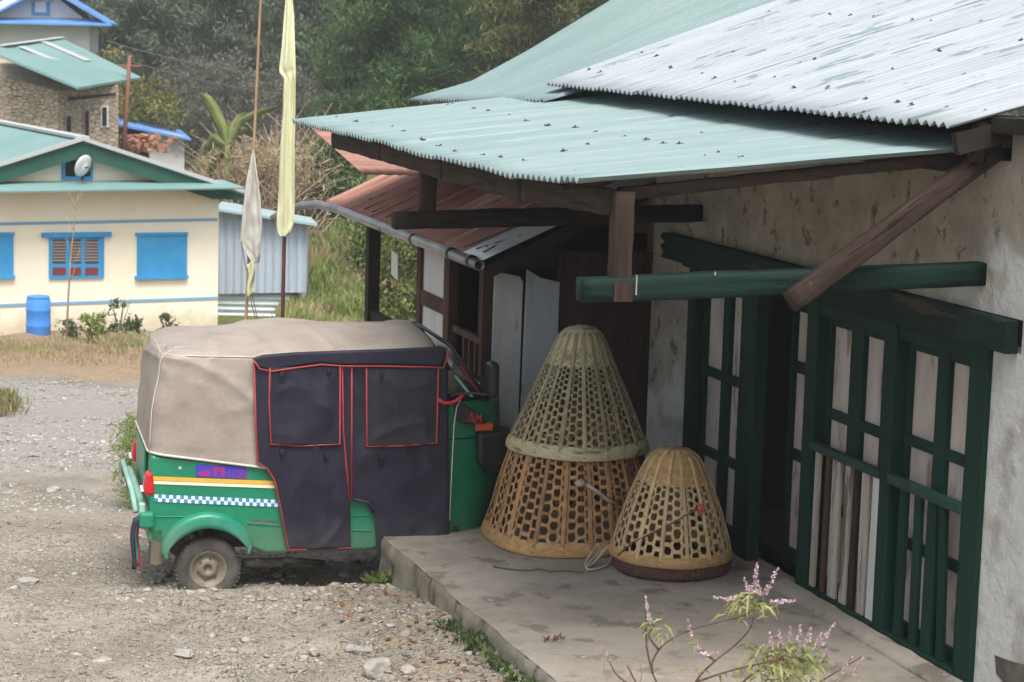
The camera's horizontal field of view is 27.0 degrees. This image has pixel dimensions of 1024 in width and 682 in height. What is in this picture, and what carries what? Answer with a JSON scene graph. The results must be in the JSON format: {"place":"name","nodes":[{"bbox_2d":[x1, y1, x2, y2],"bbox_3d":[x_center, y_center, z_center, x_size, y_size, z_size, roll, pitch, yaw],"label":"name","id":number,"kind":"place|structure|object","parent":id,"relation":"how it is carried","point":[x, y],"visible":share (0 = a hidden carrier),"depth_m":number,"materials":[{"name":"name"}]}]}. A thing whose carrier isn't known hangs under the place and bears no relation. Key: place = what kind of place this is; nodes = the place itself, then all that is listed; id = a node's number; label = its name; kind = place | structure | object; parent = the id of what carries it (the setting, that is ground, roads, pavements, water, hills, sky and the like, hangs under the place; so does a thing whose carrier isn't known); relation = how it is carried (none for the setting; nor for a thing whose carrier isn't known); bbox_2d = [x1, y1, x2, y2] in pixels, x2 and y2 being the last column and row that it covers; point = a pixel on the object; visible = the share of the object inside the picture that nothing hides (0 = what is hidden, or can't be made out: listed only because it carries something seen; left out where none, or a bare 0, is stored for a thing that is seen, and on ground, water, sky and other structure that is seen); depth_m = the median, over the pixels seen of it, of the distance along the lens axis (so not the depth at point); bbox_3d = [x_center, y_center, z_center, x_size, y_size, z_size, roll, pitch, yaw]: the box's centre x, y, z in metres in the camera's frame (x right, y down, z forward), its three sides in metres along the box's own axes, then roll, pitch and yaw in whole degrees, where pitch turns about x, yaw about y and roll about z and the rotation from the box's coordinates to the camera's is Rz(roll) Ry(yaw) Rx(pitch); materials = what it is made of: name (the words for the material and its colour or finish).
{"place":"outdoors","nodes":[
{"label":"outdoors","id":0,"kind":"place"},
{"bbox_2d":[0,0,117,57],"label":"white house","id":1,"kind":"structure","parent":0,"point":[23,20],"depth_m":74.97,"materials":[{"name":"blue paint"}]},
{"bbox_2d":[32,1,49,14],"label":"gable window","id":2,"kind":"structure","parent":1,"relation":"in","point":[38,7],"depth_m":74.88,"materials":[{"name":"blue paint"}]},
{"bbox_2d":[0,376,138,513],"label":"pale gravel","id":3,"kind":"structure","parent":0,"point":[67,452],"depth_m":22.01,"materials":[{"name":"grey gravel"}]},
{"bbox_2d":[0,330,149,369],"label":"bank grass","id":4,"kind":"structure","parent":0,"point":[122,352],"depth_m":33.97,"materials":[{"name":"beige plant"}]},
{"bbox_2d":[0,517,523,681],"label":"gravel","id":5,"kind":"structure","parent":0,"point":[250,597],"depth_m":12.84,"materials":[{"name":"grey gravel"}]},
{"bbox_2d":[263,165,416,321],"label":"slope grass","id":6,"kind":"structure","parent":0,"point":[322,282],"depth_m":45.78,"materials":[{"name":"green plant"}]},
{"bbox_2d":[0,76,794,681],"bbox_3d":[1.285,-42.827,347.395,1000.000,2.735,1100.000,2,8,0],"label":"ground","id":7,"kind":"structure","parent":0,"point":[34,372],"depth_m":13.73,"materials":[{"name":"grey gravel"}]},
{"bbox_2d":[0,384,30,417],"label":"verge grass","id":8,"kind":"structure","parent":7,"relation":"on","point":[11,395],"depth_m":25.69,"materials":[{"name":"green plant"}]},
{"bbox_2d":[18,577,39,583],"bbox_3d":[-3.165,1.572,13.970,0.146,0.044,0.117,3,8,6],"label":"stone","id":9,"kind":"object","parent":7,"relation":"on","point":[28,580],"visible":1,"depth_m":13.94,"materials":[{"name":"white stone"}]},
{"bbox_2d":[26,295,50,335],"bbox_3d":[-8.419,-0.414,37.924,0.444,0.775,0.444,2,8,0],"label":"plastic drum","id":10,"kind":"object","parent":7,"relation":"on","point":[38,314],"visible":0.91,"depth_m":37.75,"materials":[{"name":"blue plastic"}]},
{"bbox_2d":[46,486,59,491],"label":"stone","id":11,"kind":"object","parent":7,"relation":"on","point":[53,488],"visible":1,"depth_m":18.55,"materials":[{"name":"white stone"}]},
{"bbox_2d":[55,319,80,340],"bbox_3d":[-7.808,-0.188,37.582,0.466,0.457,0.564,-2,8,-23],"label":"shrub","id":12,"kind":"object","parent":7,"relation":"on","point":[72,331],"visible":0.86,"depth_m":37.58,"materials":[{"name":"green plant"}]},
{"bbox_2d":[0,37,140,147],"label":"stone house","id":13,"kind":"structure","parent":7,"relation":"on","point":[58,83],"depth_m":60.41,"materials":[{"name":"beige stone"}]},
{"bbox_2d":[65,114,72,132],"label":"window","id":14,"kind":"structure","parent":13,"relation":"in","point":[68,118],"depth_m":59.98,"materials":[{"name":"beige"}]},
{"bbox_2d":[84,109,90,137],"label":"window","id":15,"kind":"structure","parent":13,"relation":"in","point":[87,112],"depth_m":60.49,"materials":[{"name":"beige"}]},
{"bbox_2d":[101,105,108,127],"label":"window","id":16,"kind":"structure","parent":13,"relation":"in","point":[104,109],"depth_m":60.98,"materials":[{"name":"white"}]},
{"bbox_2d":[66,191,82,341],"bbox_3d":[-7.605,-1.138,37.015,0.312,2.948,0.044,2,8,0],"label":"bare sapling","id":17,"kind":"object","parent":7,"relation":"on","point":[69,279],"visible":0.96,"depth_m":36.99,"materials":[{"name":"plant"}]},
{"bbox_2d":[71,311,111,343],"bbox_3d":[-7.367,-0.219,37.647,0.650,0.610,0.678,5,8,21],"label":"shrub","id":18,"kind":"object","parent":7,"relation":"on","point":[87,318],"visible":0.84,"depth_m":37.58,"materials":[{"name":"green plant"}]},
{"bbox_2d":[91,656,111,661],"bbox_3d":[-2.292,1.787,11.915,0.112,0.034,0.104,-2,9,-25],"label":"stone","id":19,"kind":"object","parent":7,"relation":"on","point":[102,658],"visible":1,"depth_m":11.90,"materials":[{"name":"grey stone"}]},
{"bbox_2d":[100,297,130,333],"bbox_3d":[-6.911,-0.346,37.592,0.615,0.906,0.450,-4,9,-34],"label":"shrub","id":20,"kind":"object","parent":7,"relation":"on","point":[116,325],"visible":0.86,"depth_m":37.51,"materials":[{"name":"green plant"}]},
{"bbox_2d":[98,405,137,508],"bbox_3d":[-3.089,0.994,17.609,0.633,0.985,0.707,1,8,-5],"label":"roadside bush","id":21,"kind":"object","parent":7,"relation":"on","point":[127,440],"visible":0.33,"depth_m":17.54,"materials":[{"name":"green plant"}]},
{"bbox_2d":[97,40,139,135],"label":"broadleaf tree","id":22,"kind":"object","parent":7,"relation":"on","point":[123,84],"visible":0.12,"depth_m":69.50,"materials":[{"name":"green plant"}]},
{"bbox_2d":[0,119,244,335],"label":"yellow house","id":23,"kind":"structure","parent":7,"relation":"on","point":[146,236],"depth_m":39.14,"materials":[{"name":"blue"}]},
{"bbox_2d":[41,232,111,278],"bbox_3d":[-7.952,-1.563,38.959,1.274,0.842,0.120,-2,9,-26],"label":"window","id":24,"kind":"structure","parent":23,"relation":"in","point":[89,263],"depth_m":38.94,"materials":[{"name":"blue paint"}]},
{"bbox_2d":[61,159,92,179],"bbox_3d":[-7.898,-3.163,38.756,0.565,0.462,0.080,-2,9,-26],"label":"gable window","id":25,"kind":"structure","parent":23,"relation":"in","point":[67,169],"depth_m":38.69,"materials":[{"name":"blue paint"}]},
{"bbox_2d":[74,155,91,179],"bbox_3d":[-7.735,-3.120,38.458,0.313,0.484,0.680,0,8,-14],"label":"satellite dish","id":26,"kind":"object","parent":23,"relation":"attached to","point":[83,165],"visible":1,"depth_m":38.35,"materials":[{"name":"metal"}]},
{"bbox_2d":[117,55,141,150],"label":"utility pole","id":27,"kind":"object","parent":7,"relation":"on","point":[125,119],"visible":0.75,"depth_m":62.12,"materials":[{"name":"brown wood"}]},
{"bbox_2d":[106,40,385,99],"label":"power lines","id":28,"kind":"object","parent":27,"relation":"attached to","point":[227,69],"visible":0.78,"depth_m":60.80,"materials":[{"name":"grey metal"}]},
{"bbox_2d":[122,313,144,334],"bbox_3d":[-6.677,-0.195,37.640,0.422,0.627,0.406,2,8,0],"label":"shrub","id":29,"kind":"object","parent":7,"relation":"on","point":[135,325],"visible":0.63,"depth_m":37.60,"materials":[{"name":"green plant"}]},
{"bbox_2d":[118,133,175,152],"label":"brick pile","id":30,"kind":"object","parent":7,"relation":"on","point":[136,143],"visible":0.88,"depth_m":63.27,"materials":[{"name":"orange brick"}]},
{"bbox_2d":[82,0,220,137],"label":"pine tree","id":31,"kind":"object","parent":7,"relation":"on","point":[154,11],"visible":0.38,"depth_m":86.16,"materials":[{"name":"green plant"}]},
{"bbox_2d":[118,117,190,169],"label":"white hut","id":32,"kind":"object","parent":7,"relation":"on","point":[174,148],"visible":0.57,"depth_m":65.97,"materials":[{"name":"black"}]},
{"bbox_2d":[118,70,193,153],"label":"broadleaf tree","id":33,"kind":"object","parent":7,"relation":"on","point":[156,107],"visible":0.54,"depth_m":67.36,"materials":[{"name":"green plant"}]},
{"bbox_2d":[155,310,179,330],"bbox_3d":[-6.100,-0.254,37.604,0.471,0.657,0.491,2,8,0],"label":"shrub","id":34,"kind":"object","parent":7,"relation":"on","point":[167,317],"visible":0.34,"depth_m":37.61,"materials":[{"name":"green plant"}]},
{"bbox_2d":[98,0,244,127],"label":"pine tree","id":35,"kind":"object","parent":7,"relation":"on","point":[178,32],"visible":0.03,"depth_m":89.48,"materials":[{"name":"green plant"}]},
{"bbox_2d":[174,648,192,657],"bbox_3d":[-1.844,1.763,12.033,0.105,0.051,0.172,2,8,3],"label":"stone","id":36,"kind":"object","parent":7,"relation":"on","point":[182,653],"visible":0.97,"depth_m":11.98,"materials":[{"name":"grey stone"}]},
{"bbox_2d":[142,34,228,166],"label":"leafless thicket","id":37,"kind":"object","parent":7,"relation":"on","point":[186,72],"visible":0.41,"depth_m":77.40,"materials":[{"name":"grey plant"}]},
{"bbox_2d":[175,41,274,161],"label":"leafless thicket","id":38,"kind":"object","parent":7,"relation":"on","point":[209,90],"visible":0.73,"depth_m":75.35,"materials":[{"name":"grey plant"}]},
{"bbox_2d":[144,0,316,153],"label":"pine tree","id":39,"kind":"object","parent":7,"relation":"on","point":[233,34],"visible":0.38,"depth_m":84.43,"materials":[{"name":"green plant"}]},
{"bbox_2d":[64,559,398,681],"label":"sparse tufts","id":40,"kind":"object","parent":7,"relation":"on","point":[220,630],"visible":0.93,"depth_m":12.18,"materials":[{"name":"green plant"}]},
{"bbox_2d":[200,92,277,202],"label":"banana plant","id":41,"kind":"object","parent":7,"relation":"on","point":[234,129],"visible":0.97,"depth_m":49.05,"materials":[{"name":"green plant"}]},
{"bbox_2d":[240,0,261,319],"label":"prayer flag","id":42,"kind":"object","parent":7,"relation":"on","point":[251,228],"visible":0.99,"depth_m":18.58,"materials":[{"name":"white fabric"}]},
{"bbox_2d":[241,241,257,318],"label":"flag cords","id":43,"kind":"object","parent":42,"relation":"hanging from","point":[250,296],"visible":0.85,"depth_m":18.68,"materials":[{"name":"white fabric"}]},
{"bbox_2d":[247,261,254,296],"bbox_3d":[-2.284,-0.544,18.656,0.077,0.332,0.042,2,8,0],"label":"yellow ribbon","id":44,"kind":"object","parent":42,"relation":"attached to","point":[251,277],"visible":1,"depth_m":18.66,"materials":[{"name":"fabric"}]},
{"bbox_2d":[208,58,307,149],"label":"leafless thicket","id":45,"kind":"object","parent":7,"relation":"on","point":[267,94],"visible":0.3,"depth_m":76.22,"materials":[{"name":"brown plant"}]},
{"bbox_2d":[61,559,462,678],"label":"sparse tufts","id":46,"kind":"object","parent":7,"relation":"on","point":[279,626],"visible":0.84,"depth_m":12.28,"materials":[{"name":"green plant"}]},
{"bbox_2d":[218,201,316,317],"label":"sheet metal shed","id":47,"kind":"structure","parent":7,"relation":"on","point":[232,271],"depth_m":43.78,"materials":[{"name":"silver metal"}]},
{"bbox_2d":[174,98,363,236],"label":"dry cane heap","id":48,"kind":"object","parent":7,"relation":"on","point":[267,157],"visible":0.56,"depth_m":48.92,"materials":[{"name":"beige plant"}]},
{"bbox_2d":[225,0,329,141],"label":"pine tree","id":49,"kind":"object","parent":7,"relation":"on","point":[302,13],"visible":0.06,"depth_m":88.49,"materials":[{"name":"green plant"}]},
{"bbox_2d":[277,0,295,317],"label":"prayer flag","id":50,"kind":"object","parent":7,"relation":"on","point":[286,186],"visible":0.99,"depth_m":17.90,"materials":[{"name":"yellow fabric"}]},
{"bbox_2d":[257,65,340,166],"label":"leafless thicket","id":51,"kind":"object","parent":7,"relation":"on","point":[300,101],"visible":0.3,"depth_m":73.38,"materials":[{"name":"brown plant"}]},
{"bbox_2d":[309,646,319,655],"bbox_3d":[-1.115,1.757,12.060,0.063,0.060,0.085,1,8,-2],"label":"stone","id":52,"kind":"object","parent":7,"relation":"on","point":[313,650],"visible":1,"depth_m":12.03,"materials":[{"name":"grey stone"}]},
{"bbox_2d":[130,549,499,681],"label":"straw litter","id":53,"kind":"object","parent":7,"relation":"on","point":[316,625],"visible":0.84,"depth_m":12.66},
{"bbox_2d":[120,317,513,589],"bbox_3d":[-1.261,0.745,14.494,2.694,1.776,1.473,0,8,-14],"label":"auto rickshaw","id":54,"kind":"object","parent":7,"relation":"on","point":[271,435],"visible":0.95,"depth_m":13.91,"materials":[{"name":"metal"}]},
{"bbox_2d":[296,126,371,221],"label":"evergreen shrub","id":55,"kind":"object","parent":7,"relation":"on","point":[346,184],"visible":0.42,"depth_m":49.66,"materials":[{"name":"green plant"}]},
{"bbox_2d":[339,570,350,577],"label":"stone","id":56,"kind":"object","parent":7,"relation":"on","point":[345,574],"visible":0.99,"depth_m":14.69,"materials":[{"name":"grey stone"}]},
{"bbox_2d":[297,0,402,144],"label":"pine tree","id":57,"kind":"object","parent":7,"relation":"on","point":[321,41],"visible":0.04,"depth_m":83.10,"materials":[{"name":"green plant"}]},
{"bbox_2d":[343,644,356,652],"bbox_3d":[-0.914,1.748,12.081,0.080,0.065,0.066,6,9,31],"label":"stone","id":58,"kind":"object","parent":7,"relation":"on","point":[348,648],"visible":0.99,"depth_m":12.06,"materials":[{"name":"grey stone"}]},
{"bbox_2d":[353,645,372,654],"bbox_3d":[-0.848,1.755,12.072,0.105,0.054,0.097,-6,11,-43],"label":"stone","id":59,"kind":"object","parent":7,"relation":"on","point":[359,649],"visible":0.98,"depth_m":12.04,"materials":[{"name":"grey stone"}]},
{"bbox_2d":[312,128,418,175],"bbox_3d":[-0.109,-0.137,18.665,3.000,3.335,2.198,-1,8,-17],"label":"rusty roofed hut","id":60,"kind":"object","parent":7,"relation":"on","point":[363,165],"visible":0.04,"depth_m":17.42,"materials":[{"name":"paint"}]},
{"bbox_2d":[359,571,371,577],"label":"stone","id":61,"kind":"object","parent":7,"relation":"on","point":[364,572],"visible":0.44,"depth_m":14.66,"materials":[{"name":"grey stone"}]},
{"bbox_2d":[338,217,399,270],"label":"evergreen shrub","id":62,"kind":"object","parent":7,"relation":"on","point":[358,235],"visible":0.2,"depth_m":46.92,"materials":[{"name":"green plant"}]},
{"bbox_2d":[362,657,391,678],"bbox_3d":[-0.738,1.775,11.637,0.118,0.103,0.201,9,11,43],"label":"stone","id":63,"kind":"object","parent":7,"relation":"on","point":[374,668],"visible":1,"depth_m":11.57,"materials":[{"name":"grey stone"}]},
{"bbox_2d":[360,569,393,584],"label":"corner grass","id":64,"kind":"structure","parent":7,"relation":"on","point":[382,576],"depth_m":13.80,"materials":[{"name":"green plant"}]},
{"bbox_2d":[345,233,416,323],"bbox_3d":[-1.338,-0.637,27.209,1.566,3.103,1.495,-3,9,-32],"label":"evergreen shrub","id":65,"kind":"object","parent":7,"relation":"on","point":[405,276],"visible":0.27,"depth_m":27.02,"materials":[{"name":"green plant"}]},
{"bbox_2d":[255,579,507,681],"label":"leaf litter","id":66,"kind":"object","parent":7,"relation":"on","point":[341,603],"visible":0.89,"depth_m":12.62,"materials":[{"name":"brown plant"}]},
{"bbox_2d":[280,0,512,168],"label":"cypress tree","id":67,"kind":"object","parent":7,"relation":"on","point":[398,65],"visible":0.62,"depth_m":58.83,"materials":[{"name":"green plant"}]},
{"bbox_2d":[400,664,417,674],"bbox_3d":[-0.561,1.796,11.633,0.096,0.057,0.067,0,8,-12],"label":"stone","id":68,"kind":"object","parent":7,"relation":"on","point":[407,669],"visible":1,"depth_m":11.61,"materials":[{"name":"grey stone"}]},
{"bbox_2d":[364,0,556,107],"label":"cypress tree","id":69,"kind":"object","parent":7,"relation":"on","point":[468,65],"visible":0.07,"depth_m":64.84,"materials":[{"name":"green plant"}]},
{"bbox_2d":[270,175,655,522],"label":"rusty roofed shed","id":70,"kind":"structure","parent":7,"relation":"on","point":[511,306],"depth_m":15.71,"materials":[{"name":"metal"}]},
{"bbox_2d":[391,240,397,280],"bbox_3d":[-0.989,-0.723,17.892,0.023,0.411,0.230,-1,8,-17],"label":"hanging card","id":71,"kind":"object","parent":70,"relation":"hanging from","point":[394,264],"visible":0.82,"depth_m":17.90,"materials":[{"name":"grey paper"}]},
{"bbox_2d":[359,187,525,252],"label":"loose twigs","id":72,"kind":"object","parent":70,"relation":"on","point":[438,198],"visible":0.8,"depth_m":15.56,"materials":[{"name":"brown wood"}]},
{"bbox_2d":[491,273,522,509],"bbox_3d":[-0.055,0.378,15.466,0.225,1.779,0.030,-1,8,-17],"label":"plank door","id":73,"kind":"structure","parent":70,"relation":"in","point":[507,288],"depth_m":15.40,"materials":[{"name":"grey wood"}]},
{"bbox_2d":[517,270,559,508],"bbox_3d":[0.183,0.373,15.519,0.285,1.788,0.045,-1,8,-17],"label":"plank door","id":74,"kind":"structure","parent":70,"relation":"in","point":[541,313],"depth_m":15.45,"materials":[{"name":"grey wood"}]},
{"bbox_2d":[436,618,538,681],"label":"weeds","id":75,"kind":"object","parent":7,"relation":"on","point":[476,642],"visible":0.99,"depth_m":11.84,"materials":[{"name":"green plant"}]},
{"bbox_2d":[0,0,1023,143],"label":"wood","id":76,"kind":"object","parent":7,"relation":"on","point":[1010,113],"depth_m":87.99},
{"bbox_2d":[452,0,608,84],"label":"cypress tree","id":77,"kind":"object","parent":7,"relation":"on","point":[528,29],"visible":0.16,"depth_m":55.84,"materials":[{"name":"green plant"}]},
{"bbox_2d":[523,0,609,36],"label":"cypress tree","id":78,"kind":"object","parent":7,"relation":"on","point":[569,15],"depth_m":61.91,"materials":[{"name":"green plant"}]},
{"bbox_2d":[379,508,924,681],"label":"porch slab","id":79,"kind":"structure","parent":7,"relation":"on","point":[589,615],"depth_m":12.33,"materials":[{"name":"concrete"}]},
{"bbox_2d":[493,565,583,572],"bbox_3d":[0.161,1.423,13.264,0.571,0.010,0.067,3,8,6],"label":"loose string","id":80,"kind":"object","parent":79,"relation":"on","point":[538,569],"visible":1,"depth_m":13.25,"materials":[{"name":"brown"}]},
{"bbox_2d":[541,632,565,642],"bbox_3d":[0.227,1.632,11.714,0.140,0.046,0.144,2,8,0],"label":"fallen sprig","id":81,"kind":"object","parent":79,"relation":"on","point":[555,637],"visible":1,"depth_m":11.72,"materials":[{"name":"brown plant"}]},
{"bbox_2d":[480,401,657,557],"bbox_3d":[0.399,0.873,14.130,1.167,0.881,1.167,-2,9,-28],"label":"cane basket","id":82,"kind":"object","parent":79,"relation":"on","point":[590,513],"visible":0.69,"depth_m":13.76,"materials":[{"name":"brown wicker"}]},
{"bbox_2d":[505,324,649,461],"bbox_3d":[0.445,0.301,14.051,0.918,0.829,0.919,8,10,38],"label":"cane basket","id":83,"kind":"object","parent":82,"relation":"on","point":[576,347],"visible":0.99,"depth_m":13.83,"materials":[{"name":"beige wicker"}]},
{"bbox_2d":[575,478,618,570],"bbox_3d":[0.540,1.156,13.493,0.293,0.501,0.503,2,8,0],"label":"head strap","id":84,"kind":"object","parent":82,"relation":"hanging from","point":[581,482],"visible":0.91,"depth_m":13.49,"materials":[{"name":"grey fabric"}]},
{"bbox_2d":[612,540,731,581],"bbox_3d":[1.001,1.381,13.429,0.751,0.100,0.751,0,8,-11],"label":"cane tray","id":85,"kind":"object","parent":79,"relation":"on","point":[659,574],"visible":0.6,"depth_m":13.14,"materials":[{"name":"brown wicker"}]},
{"bbox_2d":[608,445,732,569],"bbox_3d":[1.005,1.003,13.359,0.763,0.698,0.762,-5,10,-40],"label":"cane basket","id":86,"kind":"object","parent":85,"relation":"on","point":[669,468],"visible":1,"depth_m":13.16,"materials":[{"name":"wicker"}]},
{"bbox_2d":[617,508,696,555],"bbox_3d":[0.897,1.183,13.121,0.502,0.343,0.116,3,8,8],"label":"cord over basket","id":87,"kind":"object","parent":86,"relation":"attached to","point":[626,547],"visible":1,"depth_m":13.08,"materials":[{"name":"beige fabric"}]},
{"bbox_2d":[697,503,703,514],"bbox_3d":[1.156,1.033,13.100,0.048,0.075,0.022,2,8,0],"label":"red rag","id":88,"kind":"object","parent":86,"relation":"attached to","point":[700,509],"visible":1,"depth_m":13.10,"materials":[{"name":"fabric"}]},
{"bbox_2d":[292,0,1023,681],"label":"plaster house","id":89,"kind":"structure","parent":7,"relation":"on","point":[830,286],"depth_m":12.33,"materials":[{"name":"white"}]},
{"bbox_2d":[695,297,746,539],"bbox_3d":[1.423,0.457,14.171,0.045,1.640,0.850,-1,8,-17],"label":"door leaf","id":90,"kind":"structure","parent":89,"relation":"in","point":[724,319],"depth_m":14.19,"materials":[{"name":"green paint"}]},
{"bbox_2d":[781,304,807,564],"bbox_3d":[1.877,0.618,13.294,0.045,1.705,0.706,-1,8,-17],"label":"door leaf","id":91,"kind":"structure","parent":89,"relation":"in","point":[797,358],"depth_m":13.56,"materials":[{"name":"green paint"}]},
{"bbox_2d":[816,318,886,605],"bbox_3d":[2.002,0.712,12.328,0.045,1.625,0.896,-1,8,-17],"label":"door leaf","id":92,"kind":"structure","parent":89,"relation":"in","point":[856,355],"depth_m":12.34,"materials":[{"name":"green paint"}]},
{"bbox_2d":[901,341,970,660],"bbox_3d":[2.284,0.846,11.408,0.045,1.625,0.807,-1,8,-17],"label":"door leaf","id":93,"kind":"structure","parent":89,"relation":"in","point":[937,381],"depth_m":11.37,"materials":[{"name":"green paint"}]},
{"bbox_2d":[584,562,865,681],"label":"flowering shrub","id":94,"kind":"object","parent":7,"relation":"on","point":[776,666],"visible":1,"depth_m":9.35,"materials":[{"name":"green plant"}]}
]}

